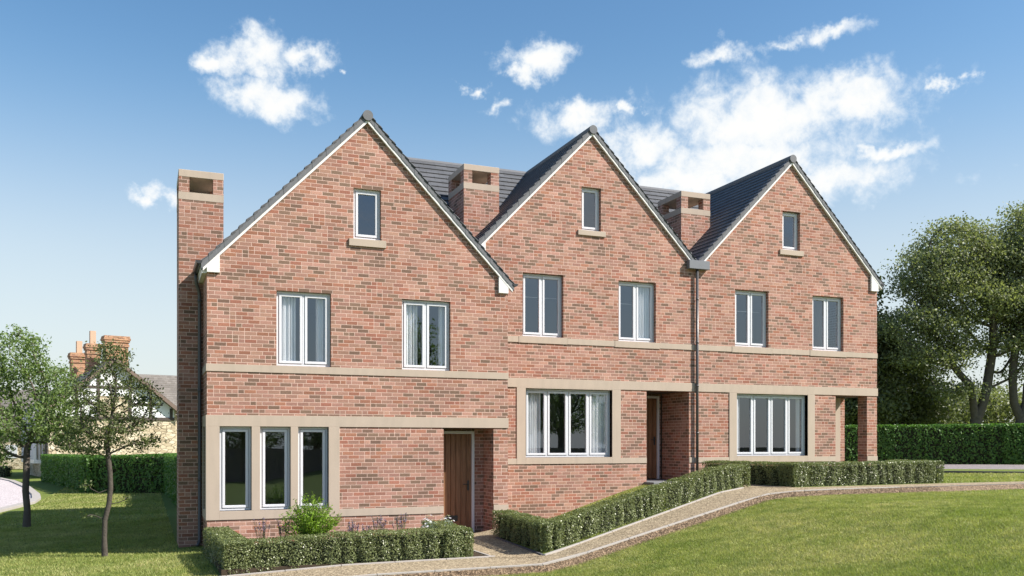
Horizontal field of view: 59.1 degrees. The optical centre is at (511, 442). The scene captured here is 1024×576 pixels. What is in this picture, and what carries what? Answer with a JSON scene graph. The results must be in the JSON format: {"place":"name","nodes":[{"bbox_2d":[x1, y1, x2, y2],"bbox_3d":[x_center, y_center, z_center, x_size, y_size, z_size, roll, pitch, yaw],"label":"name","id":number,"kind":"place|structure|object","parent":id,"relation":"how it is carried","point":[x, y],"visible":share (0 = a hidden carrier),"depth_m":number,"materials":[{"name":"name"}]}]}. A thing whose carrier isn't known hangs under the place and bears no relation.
{"place":"outdoors","nodes":[
{"label":"outdoors","id":0,"kind":"place"},
{"bbox_2d":[0,479,31,506],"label":"road","id":1,"kind":"structure","parent":0,"point":[10,493],"depth_m":40.08,"materials":[{"name":"grey asphalt"}]},
{"bbox_2d":[0,477,40,512],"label":"kerb","id":2,"kind":"structure","parent":1,"relation":"on","point":[36,496],"depth_m":35.59,"materials":[{"name":"concrete"}]},
{"bbox_2d":[466,529,541,557],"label":"path","id":3,"kind":"structure","parent":0,"point":[487,542],"depth_m":16.81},
{"bbox_2d":[0,469,1023,575],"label":"lawn","id":4,"kind":"structure","parent":0,"point":[43,489],"depth_m":15.34,"materials":[{"name":"green plant"}]},
{"bbox_2d":[0,466,12,476],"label":"hedge","id":5,"kind":"object","parent":4,"relation":"on","point":[5,472],"visible":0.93,"depth_m":64.24,"materials":[{"name":"green plant"}]},
{"bbox_2d":[0,390,50,468],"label":"stone house","id":6,"kind":"structure","parent":4,"relation":"on","point":[18,465],"depth_m":82.31,"materials":[{"name":"stone"}]},
{"bbox_2d":[5,445,16,457],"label":"window","id":7,"kind":"structure","parent":6,"relation":"in","point":[15,452],"depth_m":82.21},
{"bbox_2d":[0,323,105,526],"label":"young tree","id":8,"kind":"object","parent":4,"relation":"on","point":[32,372],"visible":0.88,"depth_m":23.84,"materials":[{"name":"green plant"}]},
{"bbox_2d":[21,331,176,476],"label":"stone house","id":9,"kind":"structure","parent":4,"relation":"on","point":[167,430],"depth_m":64.00,"materials":[{"name":"stone"}]},
{"bbox_2d":[21,411,42,463],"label":"bay window","id":10,"kind":"structure","parent":9,"relation":"in","point":[33,459],"depth_m":60.95,"materials":[{"name":"white glass"}]},
{"bbox_2d":[47,339,168,556],"bbox_3d":[-7.656,0.142,17.257,2.100,4.259,1.560,0,0,-47],"label":"young tree","id":11,"kind":"object","parent":4,"relation":"on","point":[115,429],"visible":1,"depth_m":17.21,"materials":[{"name":"green plant"}]},
{"bbox_2d":[40,453,175,492],"bbox_3d":[-21.909,1.383,46.097,3.272,1.984,22.964,0,0,-39],"label":"conifer hedge","id":12,"kind":"object","parent":4,"relation":"on","point":[136,473],"visible":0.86,"depth_m":39.65,"materials":[{"name":"green plant"}]},
{"bbox_2d":[163,453,176,506],"bbox_3d":[-12.009,1.254,33.438,1.374,1.722,10.380,0,0,-23],"label":"conifer hedge","id":13,"kind":"object","parent":4,"relation":"on","point":[170,476],"visible":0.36,"depth_m":32.38,"materials":[{"name":"green plant"}]},
{"bbox_2d":[177,110,517,551],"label":"brick house","id":14,"kind":"structure","parent":4,"relation":"on","point":[342,323],"depth_m":18.30,"materials":[{"name":"red brick"}]},
{"bbox_2d":[220,427,250,510],"bbox_3d":[-5.350,0.492,17.468,0.583,1.617,0.084,0,0,-22],"label":"window","id":15,"kind":"structure","parent":14,"relation":"in","point":[247,430],"depth_m":17.46,"materials":[{"name":"white plastic"}]},
{"bbox_2d":[260,427,289,509],"bbox_3d":[-4.660,0.492,17.749,0.574,1.617,0.084,0,0,-22],"label":"window","id":16,"kind":"structure","parent":14,"relation":"in","point":[286,430],"depth_m":17.74,"materials":[{"name":"white plastic"}]},
{"bbox_2d":[276,291,329,366],"bbox_3d":[-4.166,-2.225,18.005,1.055,1.512,0.187,0,0,-22],"label":"window","id":17,"kind":"structure","parent":14,"relation":"in","point":[285,301],"depth_m":17.95,"materials":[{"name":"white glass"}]},
{"bbox_2d":[298,427,327,508],"bbox_3d":[-3.978,0.492,18.025,0.591,1.617,0.084,0,0,-22],"label":"window","id":18,"kind":"structure","parent":14,"relation":"in","point":[300,432],"depth_m":18.05,"materials":[{"name":"white plastic"}]},
{"bbox_2d":[353,189,379,239],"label":"window","id":19,"kind":"structure","parent":14,"relation":"in","point":[356,192],"depth_m":18.40,"materials":[{"name":"white plastic"}]},
{"bbox_2d":[402,300,448,370],"bbox_3d":[-1.836,-2.217,18.951,1.041,1.497,0.187,0,0,-22],"label":"window","id":20,"kind":"structure","parent":14,"relation":"in","point":[409,307],"depth_m":18.89,"materials":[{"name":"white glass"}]},
{"bbox_2d":[444,434,470,527],"bbox_3d":[-1.278,0.867,19.684,0.832,2.126,0.122,0,0,-22],"label":"door","id":21,"kind":"structure","parent":14,"relation":"in","point":[457,447],"depth_m":19.73,"materials":[{"name":"brown wood"}]},
{"bbox_2d":[212,552,483,575],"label":"flower bed","id":22,"kind":"object","parent":4,"relation":"on","point":[222,572],"visible":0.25,"depth_m":14.37,"materials":[{"name":"soil"}]},
{"bbox_2d":[253,517,269,539],"bbox_3d":[-4.457,1.659,16.106,0.240,0.675,0.288,0,0,-41],"label":"lavender plant","id":23,"kind":"object","parent":22,"relation":"on","point":[263,528],"visible":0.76,"depth_m":16.11,"materials":[{"name":"purple plant"}]},
{"bbox_2d":[277,518,290,540],"bbox_3d":[-4.051,1.660,16.056,0.245,0.702,0.240,0,0,-22],"label":"lavender plant","id":24,"kind":"object","parent":22,"relation":"on","point":[280,533],"visible":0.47,"depth_m":16.02,"materials":[{"name":"purple plant"}]},
{"bbox_2d":[277,493,343,540],"bbox_3d":[-3.579,1.409,15.990,1.151,1.128,1.118,0,0,3],"label":"leafy shrub","id":25,"kind":"object","parent":22,"relation":"on","point":[308,520],"visible":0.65,"depth_m":15.89,"materials":[{"name":"green plant"}]},
{"bbox_2d":[202,519,473,574],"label":"box hedge","id":26,"kind":"object","parent":22,"relation":"on","point":[231,549],"visible":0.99,"depth_m":14.91,"materials":[{"name":"green plant"}]},
{"bbox_2d":[347,521,359,532],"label":"lavender plant","id":27,"kind":"object","parent":22,"relation":"on","point":[352,526],"visible":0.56,"depth_m":16.69,"materials":[{"name":"purple plant"}]},
{"bbox_2d":[371,515,386,533],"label":"lavender plant","id":28,"kind":"object","parent":22,"relation":"on","point":[383,524],"visible":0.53,"depth_m":16.79,"materials":[{"name":"purple plant"}]},
{"bbox_2d":[392,512,407,533],"bbox_3d":[-2.090,1.645,16.827,0.300,0.710,0.278,0,0,-5],"label":"lavender plant","id":29,"kind":"object","parent":22,"relation":"on","point":[405,517],"visible":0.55,"depth_m":16.81,"materials":[{"name":"purple plant"}]},
{"bbox_2d":[421,516,436,532],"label":"flowering plant","id":30,"kind":"object","parent":22,"relation":"on","point":[427,525],"visible":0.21,"depth_m":16.14,"materials":[{"name":"white plant"}]},
{"bbox_2d":[439,515,454,527],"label":"flowering plant","id":31,"kind":"object","parent":22,"relation":"on","point":[447,521],"visible":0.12,"depth_m":16.47,"materials":[{"name":"white plant"}]},
{"bbox_2d":[224,555,494,575],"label":"kerb","id":32,"kind":"structure","parent":4,"relation":"on","point":[358,564],"depth_m":14.74,"materials":[{"name":"concrete"}]},
{"bbox_2d":[495,537,542,554],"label":"kerb","id":33,"kind":"structure","parent":4,"relation":"on","point":[523,547],"depth_m":16.66,"materials":[{"name":"grey concrete"}]},
{"bbox_2d":[408,125,709,519],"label":"brick house","id":34,"kind":"structure","parent":4,"relation":"on","point":[585,247],"depth_m":22.13,"materials":[{"name":"red brick"}]},
{"bbox_2d":[523,273,560,337],"bbox_3d":[0.648,-3.268,21.682,1.056,1.487,0.319,0,0,-22],"label":"window","id":35,"kind":"structure","parent":34,"relation":"in","point":[540,278],"depth_m":21.55,"materials":[{"name":"white plastic"}]},
{"bbox_2d":[526,389,609,456],"bbox_3d":[1.316,-0.447,21.881,2.292,1.677,0.187,0,0,-22],"label":"window","id":36,"kind":"structure","parent":34,"relation":"in","point":[597,402],"depth_m":21.81,"materials":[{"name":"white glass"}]},
{"bbox_2d":[582,188,598,230],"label":"window","id":37,"kind":"structure","parent":34,"relation":"in","point":[584,190],"depth_m":22.07,"materials":[{"name":"white plastic"}]},
{"bbox_2d":[619,281,653,342],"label":"window","id":38,"kind":"structure","parent":34,"relation":"in","point":[642,304],"depth_m":22.68,"materials":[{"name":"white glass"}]},
{"bbox_2d":[646,398,655,477],"bbox_3d":[3.471,-0.123,23.964,0.852,2.126,0.122,0,0,-22],"label":"door","id":39,"kind":"structure","parent":34,"relation":"in","point":[650,403],"depth_m":24.06,"materials":[{"name":"brown wood"}]},
{"bbox_2d":[491,463,750,552],"bbox_3d":[2.791,1.206,18.172,6.188,1.508,2.947,0,0,-22],"label":"box hedge","id":40,"kind":"object","parent":4,"relation":"on","point":[534,532],"visible":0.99,"depth_m":17.41,"materials":[{"name":"green plant"}]},
{"bbox_2d":[355,487,899,575],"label":"kerb","id":41,"kind":"structure","parent":4,"relation":"on","point":[567,557],"depth_m":15.23,"materials":[{"name":"concrete"}]},
{"bbox_2d":[543,487,743,555],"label":"kerb","id":42,"kind":"structure","parent":4,"relation":"on","point":[567,547],"depth_m":17.11,"materials":[{"name":"concrete"}]},
{"bbox_2d":[381,484,1023,575],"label":"gravel margin","id":43,"kind":"object","parent":4,"relation":"on","point":[570,562],"visible":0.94,"depth_m":16.52,"materials":[{"name":"brown gravel"}]},
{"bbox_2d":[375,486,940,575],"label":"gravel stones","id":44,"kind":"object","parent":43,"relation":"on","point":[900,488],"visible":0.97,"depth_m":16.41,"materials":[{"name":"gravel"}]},
{"bbox_2d":[640,155,884,472],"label":"brick house","id":45,"kind":"structure","parent":4,"relation":"on","point":[791,283],"depth_m":24.35,"materials":[{"name":"red brick"}]},
{"bbox_2d":[735,290,765,347],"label":"window","id":46,"kind":"structure","parent":45,"relation":"in","point":[749,294],"depth_m":23.80,"materials":[{"name":"white plastic"}]},
{"bbox_2d":[737,394,804,455],"bbox_3d":[6.839,-0.447,24.124,2.290,1.677,0.187,0,0,-22],"label":"window","id":47,"kind":"structure","parent":45,"relation":"in","point":[752,397],"depth_m":24.09,"materials":[{"name":"white plastic"}]},
{"bbox_2d":[782,212,796,250],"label":"window","id":48,"kind":"structure","parent":45,"relation":"in","point":[786,214],"depth_m":24.35,"materials":[{"name":"white plastic"}]},
{"bbox_2d":[812,296,840,350],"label":"window","id":49,"kind":"structure","parent":45,"relation":"in","point":[824,300],"depth_m":24.75,"materials":[{"name":"white plastic"}]},
{"bbox_2d":[701,459,944,486],"bbox_3d":[7.523,0.709,22.049,4.823,0.622,3.195,0,0,-22],"label":"box hedge","id":50,"kind":"object","parent":4,"relation":"on","point":[822,473],"visible":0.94,"depth_m":20.71,"materials":[{"name":"green plant"}]},
{"bbox_2d":[845,272,922,424],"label":"evergreen tree","id":51,"kind":"object","parent":4,"relation":"on","point":[888,383],"visible":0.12,"depth_m":50.62,"materials":[{"name":"green plant"}]},
{"bbox_2d":[857,334,970,426],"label":"evergreen tree","id":52,"kind":"object","parent":4,"relation":"on","point":[930,411],"visible":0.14,"depth_m":53.16,"materials":[{"name":"green plant"}]},
{"bbox_2d":[845,423,1023,464],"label":"conifer hedge","id":53,"kind":"object","parent":4,"relation":"on","point":[993,443],"visible":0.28,"depth_m":35.85,"materials":[{"name":"green plant"}]},
{"bbox_2d":[877,211,1023,423],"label":"broadleaf tree","id":54,"kind":"object","parent":4,"relation":"on","point":[941,269],"visible":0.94,"depth_m":48.83,"materials":[{"name":"green plant"}]},
{"bbox_2d":[902,483,1023,487],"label":"kerb","id":55,"kind":"structure","parent":4,"relation":"on","point":[966,485],"depth_m":20.11,"materials":[{"name":"grey concrete"}]},
{"bbox_2d":[947,381,1022,423],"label":"shrub","id":56,"kind":"object","parent":4,"relation":"on","point":[996,412],"visible":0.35,"depth_m":56.86,"materials":[{"name":"green plant"}]},
{"bbox_2d":[967,200,1023,422],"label":"broadleaf tree","id":57,"kind":"object","parent":4,"relation":"on","point":[1016,407],"visible":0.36,"depth_m":49.58,"materials":[{"name":"green plant"}]},
{"bbox_2d":[0,0,1023,423],"label":"sky","id":58,"kind":"structure","parent":0,"point":[899,113],"materials":[{"name":"blue"}]},
{"bbox_2d":[244,481,1023,575],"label":"path","id":59,"kind":"structure","parent":0,"point":[719,500],"depth_m":15.85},
{"bbox_2d":[736,484,782,487],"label":"path","id":60,"kind":"structure","parent":0,"point":[759,486],"depth_m":20.08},
{"bbox_2d":[938,464,1023,468],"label":"road","id":61,"kind":"structure","parent":0,"point":[968,466],"depth_m":33.17,"materials":[{"name":"grey asphalt"}]},
{"bbox_2d":[938,471,1023,473],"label":"kerb","id":62,"kind":"structure","parent":61,"relation":"on","point":[996,472],"depth_m":27.15,"materials":[{"name":"grey concrete"}]}
]}

